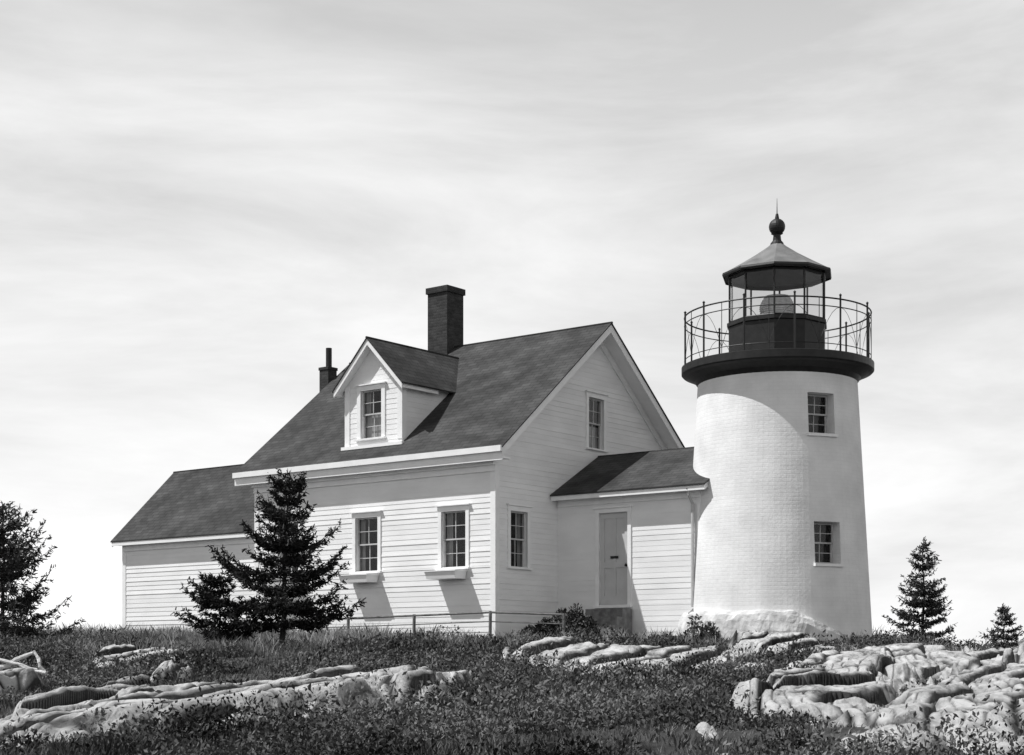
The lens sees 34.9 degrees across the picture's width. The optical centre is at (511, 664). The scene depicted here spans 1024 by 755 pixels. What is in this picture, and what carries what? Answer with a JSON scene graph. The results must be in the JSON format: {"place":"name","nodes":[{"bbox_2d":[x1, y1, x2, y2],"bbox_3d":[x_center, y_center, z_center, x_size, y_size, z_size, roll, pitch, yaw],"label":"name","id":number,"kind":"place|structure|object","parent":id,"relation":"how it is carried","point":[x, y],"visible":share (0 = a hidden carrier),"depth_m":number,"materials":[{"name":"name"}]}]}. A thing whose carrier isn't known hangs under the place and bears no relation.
{"place":"outdoors","nodes":[
{"label":"outdoors","id":0,"kind":"place"},
{"bbox_2d":[360,519,376,570],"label":"window interior","id":1,"kind":"object","parent":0,"point":[373,527],"depth_m":40.76,"materials":[{"name":"black glass"}]},
{"bbox_2d":[366,392,380,437],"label":"window curtain","id":2,"kind":"object","parent":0,"point":[369,430],"depth_m":40.52,"materials":[{"name":"grey fabric"}]},
{"bbox_2d":[447,513,452,566],"bbox_3d":[-1.245,-2.950,38.524,0.750,1.320,0.040,0,0,38],"label":"window curtain","id":3,"kind":"object","parent":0,"point":[449,536],"depth_m":38.68,"materials":[{"name":"grey fabric"}]},
{"bbox_2d":[446,512,464,566],"bbox_3d":[-1.089,-2.935,38.723,0.750,1.350,0.595,0,0,38],"label":"window interior","id":4,"kind":"object","parent":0,"point":[461,534],"depth_m":39.11,"materials":[{"name":"black glass"}]},
{"bbox_2d":[0,620,990,659],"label":"dry grass","id":5,"kind":"structure","parent":0,"point":[154,636],"depth_m":33.22,"materials":[{"name":"grey plant"}]},
{"bbox_2d":[0,631,1018,754],"bbox_3d":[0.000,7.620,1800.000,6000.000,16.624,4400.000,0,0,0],"label":"ground","id":6,"kind":"structure","parent":0,"point":[732,734],"depth_m":11.33,"materials":[{"name":"plant"}]},
{"bbox_2d":[0,667,47,695],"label":"rock ledge","id":7,"kind":"object","parent":6,"relation":"on","point":[18,679],"visible":0.22,"depth_m":20.49,"materials":[{"name":"stone"}]},
{"bbox_2d":[0,650,46,675],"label":"driftwood pile","id":8,"kind":"object","parent":7,"relation":"on","point":[41,670],"visible":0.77,"depth_m":21.52,"materials":[{"name":"white wood"}]},
{"bbox_2d":[0,501,85,640],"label":"spruce tree","id":9,"kind":"object","parent":6,"relation":"on","point":[11,553],"visible":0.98,"depth_m":32.79,"materials":[{"name":"black plant"}]},
{"bbox_2d":[0,660,195,722],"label":"rock ledge","id":10,"kind":"object","parent":6,"relation":"on","point":[71,698],"visible":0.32,"depth_m":15.08,"materials":[{"name":"stone"}]},
{"bbox_2d":[90,644,192,666],"bbox_3d":[-6.500,-0.036,27.500,2.400,0.648,4.480,0,0,-11],"label":"rock ledge","id":11,"kind":"object","parent":6,"relation":"on","point":[127,649],"visible":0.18,"depth_m":27.61,"materials":[{"name":"stone"}]},
{"bbox_2d":[171,570,257,643],"bbox_3d":[-5.598,-0.983,31.242,1.478,1.657,1.528,0,0,22],"label":"spruce tree","id":12,"kind":"object","parent":6,"relation":"on","point":[222,628],"visible":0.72,"depth_m":30.98,"materials":[{"name":"black plant"}]},
{"bbox_2d":[0,665,482,748],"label":"rock ledge","id":13,"kind":"object","parent":6,"relation":"on","point":[54,722],"visible":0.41,"depth_m":13.95,"materials":[{"name":"stone"}]},
{"bbox_2d":[187,468,366,651],"bbox_3d":[-4.474,-1.870,30.895,3.301,3.712,2.404,0,0,-28],"label":"spruce tree","id":14,"kind":"object","parent":6,"relation":"on","point":[284,606],"visible":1,"depth_m":30.73,"materials":[{"name":"black plant"}]},
{"bbox_2d":[258,666,474,722],"bbox_3d":[-1.500,0.388,16.200,1.600,0.733,8.960,0,0,14],"label":"rock ledge","id":15,"kind":"object","parent":6,"relation":"on","point":[446,675],"visible":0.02,"depth_m":18.20,"materials":[{"name":"stone"}]},
{"bbox_2d":[126,347,696,637],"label":"clapboard walls","id":16,"kind":"structure","parent":6,"relation":"on","point":[548,453],"depth_m":39.27,"materials":[{"name":"white paint"}]},
{"bbox_2d":[274,520,301,571],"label":"window","id":17,"kind":"structure","parent":16,"relation":"attached to","point":[299,538],"depth_m":41.51,"materials":[{"name":"white wood"}]},
{"bbox_2d":[290,528,297,572],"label":"window interior","id":18,"kind":"object","parent":17,"relation":"attached to","point":[293,568],"depth_m":42.46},
{"bbox_2d":[349,510,381,573],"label":"window","id":19,"kind":"structure","parent":16,"relation":"attached to","point":[367,514],"depth_m":40.04,"materials":[{"name":"white paint"}]},
{"bbox_2d":[361,520,365,570],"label":"window curtain","id":20,"kind":"object","parent":19,"relation":"hanging from","point":[363,541],"depth_m":40.42,"materials":[{"name":"grey fabric"}]},
{"bbox_2d":[358,517,376,571],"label":"window sash","id":21,"kind":"object","parent":19,"relation":"attached to","point":[359,544],"depth_m":40.27,"materials":[{"name":"white wood"}]},
{"bbox_2d":[267,569,466,586],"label":"window boxes","id":22,"kind":"object","parent":16,"relation":"attached to","point":[431,575],"depth_m":39.47,"materials":[{"name":"white wood"}]},
{"bbox_2d":[354,381,386,441],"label":"window","id":23,"kind":"structure","parent":16,"relation":"attached to","point":[371,386],"depth_m":40.20,"materials":[{"name":"white paint"}]},
{"bbox_2d":[363,389,380,437],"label":"window sash","id":24,"kind":"object","parent":23,"relation":"attached to","point":[373,413],"depth_m":40.44,"materials":[{"name":"white wood"}]},
{"bbox_2d":[365,391,380,413],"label":"window interior","id":25,"kind":"object","parent":16,"relation":"attached to","point":[377,398],"depth_m":40.89,"materials":[{"name":"black glass"}]},
{"bbox_2d":[111,325,707,638],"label":"trim boards","id":26,"kind":"object","parent":16,"relation":"attached to","point":[608,342],"depth_m":39.66,"materials":[{"name":"white paint"}]},
{"bbox_2d":[686,488,693,613],"bbox_3d":[4.039,-2.568,36.979,0.080,2.889,0.308,0,0,38],"label":"downspout","id":27,"kind":"object","parent":26,"relation":"attached to","point":[692,548],"visible":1,"depth_m":37.03,"materials":[{"name":"paint"}]},
{"bbox_2d":[110,323,709,542],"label":"shingle roof","id":28,"kind":"structure","parent":16,"relation":"on","point":[500,391],"depth_m":40.79,"materials":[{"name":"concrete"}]},
{"bbox_2d":[318,366,337,391],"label":"chimney","id":29,"kind":"object","parent":28,"relation":"on","point":[327,375],"visible":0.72,"depth_m":45.51,"materials":[{"name":"brick"}]},
{"bbox_2d":[326,348,331,366],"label":"chimney flue pipe","id":30,"kind":"object","parent":29,"relation":"on","point":[328,356],"visible":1,"depth_m":45.62,"materials":[{"name":"black metal"}]},
{"bbox_2d":[173,321,693,472],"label":"ridge caps","id":31,"kind":"object","parent":28,"relation":"on","point":[611,322],"visible":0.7,"depth_m":41.59,"materials":[{"name":"concrete"}]},
{"bbox_2d":[426,285,464,354],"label":"brick chimney","id":32,"kind":"object","parent":28,"relation":"on","point":[445,319],"visible":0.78,"depth_m":43.56,"materials":[{"name":"black brick"}]},
{"bbox_2d":[435,503,470,569],"bbox_3d":[-1.362,-2.995,38.375,1.050,1.530,0.201,0,0,38],"label":"window","id":33,"kind":"structure","parent":16,"relation":"attached to","point":[453,507],"depth_m":38.30,"materials":[{"name":"white wood"}]},
{"bbox_2d":[443,510,464,566],"bbox_3d":[-1.310,-2.940,38.441,0.750,1.340,0.070,0,0,38],"label":"window sash","id":34,"kind":"object","parent":33,"relation":"attached to","point":[455,538],"depth_m":38.46,"materials":[{"name":"white wood"}]},
{"bbox_2d":[511,513,521,566],"bbox_3d":[-0.205,-2.925,38.568,0.595,1.330,0.650,0,0,38],"label":"window interior","id":35,"kind":"object","parent":16,"relation":"attached to","point":[512,535],"depth_m":38.79,"materials":[{"name":"black glass"}]},
{"bbox_2d":[506,503,533,569],"bbox_3d":[0.143,-2.985,38.296,0.201,1.510,0.950,0,0,38],"label":"window","id":36,"kind":"structure","parent":16,"relation":"attached to","point":[519,508],"depth_m":38.17,"materials":[{"name":"white paint"}]},
{"bbox_2d":[511,511,524,566],"bbox_3d":[0.077,-2.930,38.348,0.070,1.320,0.650,0,0,38],"label":"window sash","id":37,"kind":"object","parent":36,"relation":"attached to","point":[523,539],"depth_m":38.47,"materials":[{"name":"white wood"}]},
{"bbox_2d":[517,513,520,566],"bbox_3d":[-0.006,-2.940,38.413,0.040,1.300,0.650,0,0,38],"label":"window curtain","id":38,"kind":"object","parent":36,"relation":"hanging from","point":[518,542],"depth_m":38.60,"materials":[{"name":"grey fabric"}]},
{"bbox_2d":[589,400,597,427],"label":"window interior","id":39,"kind":"object","parent":16,"relation":"attached to","point":[595,410],"depth_m":41.20,"materials":[{"name":"black glass"}]},
{"bbox_2d":[585,390,608,452],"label":"window","id":40,"kind":"structure","parent":16,"relation":"attached to","point":[596,395],"depth_m":40.71,"materials":[{"name":"white paint"}]},
{"bbox_2d":[589,426,597,448],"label":"window curtain","id":41,"kind":"object","parent":40,"relation":"hanging from","point":[595,439],"depth_m":41.03,"materials":[{"name":"grey fabric"}]},
{"bbox_2d":[589,398,600,448],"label":"window sash","id":42,"kind":"object","parent":40,"relation":"attached to","point":[593,423],"depth_m":40.94,"materials":[{"name":"white wood"}]},
{"bbox_2d":[600,512,626,604],"bbox_3d":[2.441,-2.493,38.547,0.820,2.185,0.066,0,0,38],"label":"entry door","id":43,"kind":"structure","parent":16,"relation":"attached to","point":[613,572],"depth_m":38.54,"materials":[{"name":"white wood"}]},
{"bbox_2d":[293,611,565,639],"bbox_3d":[-2.295,-0.691,37.008,8.193,0.939,0.468,0,0,36],"label":"rail fence","id":44,"kind":"object","parent":6,"relation":"on","point":[490,621],"visible":0.62,"depth_m":35.94,"materials":[{"name":"grey wood"}]},
{"bbox_2d":[0,618,1023,754],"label":"heath shrubs","id":45,"kind":"object","parent":6,"relation":"on","point":[528,674],"visible":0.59,"depth_m":12.53,"materials":[{"name":"grey plant"}]},
{"bbox_2d":[519,603,601,640],"bbox_3d":[1.038,-0.851,35.372,2.296,0.995,0.950,0,0,-32],"label":"juniper bush","id":46,"kind":"object","parent":6,"relation":"on","point":[572,615],"visible":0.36,"depth_m":35.32,"materials":[{"name":"black plant"}]},
{"bbox_2d":[568,608,631,636],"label":"entry steps","id":47,"kind":"structure","parent":6,"relation":"on","point":[617,618],"depth_m":37.90,"materials":[{"name":"concrete"}]},
{"bbox_2d":[483,636,781,675],"bbox_3d":[2.100,-0.002,26.400,8.000,0.980,6.400,0,0,-9],"label":"rock ledge","id":48,"kind":"object","parent":6,"relation":"on","point":[585,652],"visible":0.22,"depth_m":26.42,"materials":[{"name":"stone"}]},
{"bbox_2d":[683,613,723,641],"bbox_3d":[4.109,-0.747,35.285,0.960,0.720,0.771,0,0,0],"label":"garden shrub","id":49,"kind":"object","parent":6,"relation":"on","point":[694,627],"visible":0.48,"depth_m":35.18,"materials":[{"name":"grey plant"}]},
{"bbox_2d":[677,211,873,641],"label":"lighthouse tower","id":50,"kind":"structure","parent":6,"relation":"on","point":[781,543],"depth_m":36.09,"materials":[{"name":"brick"}]},
{"bbox_2d":[808,395,826,432],"bbox_3d":[6.700,-5.545,36.323,0.660,0.890,0.160,0,0,-22],"label":"window","id":51,"kind":"structure","parent":50,"relation":"in","point":[817,404],"depth_m":36.41,"materials":[{"name":"paint"}]},
{"bbox_2d":[814,523,832,563],"bbox_3d":[6.802,-2.675,36.188,0.660,0.910,0.160,0,0,-24],"label":"window","id":52,"kind":"structure","parent":50,"relation":"in","point":[823,532],"depth_m":36.27,"materials":[{"name":"paint"}]},
{"bbox_2d":[728,630,856,654],"bbox_3d":[5.100,-0.151,31.000,3.200,1.056,5.440,0,0,0],"label":"rock ledge","id":53,"kind":"object","parent":6,"relation":"on","point":[759,639],"visible":0.12,"depth_m":30.65,"materials":[{"name":"stone"}]},
{"bbox_2d":[722,648,935,754],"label":"rock ledge","id":54,"kind":"object","parent":6,"relation":"on","point":[853,686],"visible":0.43,"depth_m":15.77,"materials":[{"name":"stone"}]},
{"bbox_2d":[695,648,1023,754],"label":"rock ledge","id":55,"kind":"object","parent":6,"relation":"on","point":[949,699],"visible":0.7,"depth_m":12.45,"materials":[{"name":"stone"}]},
{"bbox_2d":[784,643,993,680],"bbox_3d":[5.600,0.117,25.400,4.480,0.946,8.960,0,0,29],"label":"rock ledge","id":56,"kind":"object","parent":6,"relation":"on","point":[936,665],"visible":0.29,"depth_m":25.54,"materials":[{"name":"stone"}]},
{"bbox_2d":[882,536,975,645],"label":"spruce tree","id":57,"kind":"object","parent":6,"relation":"on","point":[929,604],"visible":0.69,"depth_m":44.83,"materials":[{"name":"black plant"}]},
{"bbox_2d":[924,645,1017,661],"bbox_3d":[8.600,0.141,27.000,5.760,0.978,7.680,0,0,17],"label":"rock ledge","id":58,"kind":"object","parent":6,"relation":"on","point":[990,654],"visible":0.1,"depth_m":28.07,"materials":[{"name":"stone"}]},
{"bbox_2d":[963,640,1023,670],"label":"rock ledge","id":59,"kind":"object","parent":6,"relation":"on","point":[1019,657],"visible":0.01,"depth_m":24.65,"materials":[{"name":"stone"}]},
{"bbox_2d":[978,603,1023,647],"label":"spruce tree","id":60,"kind":"object","parent":6,"relation":"on","point":[1004,616],"visible":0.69,"depth_m":49.92,"materials":[{"name":"black plant"}]},
{"bbox_2d":[0,0,1023,648],"label":"sky","id":61,"kind":"structure","parent":0,"point":[201,201],"materials":[{"name":"white"}]}
]}

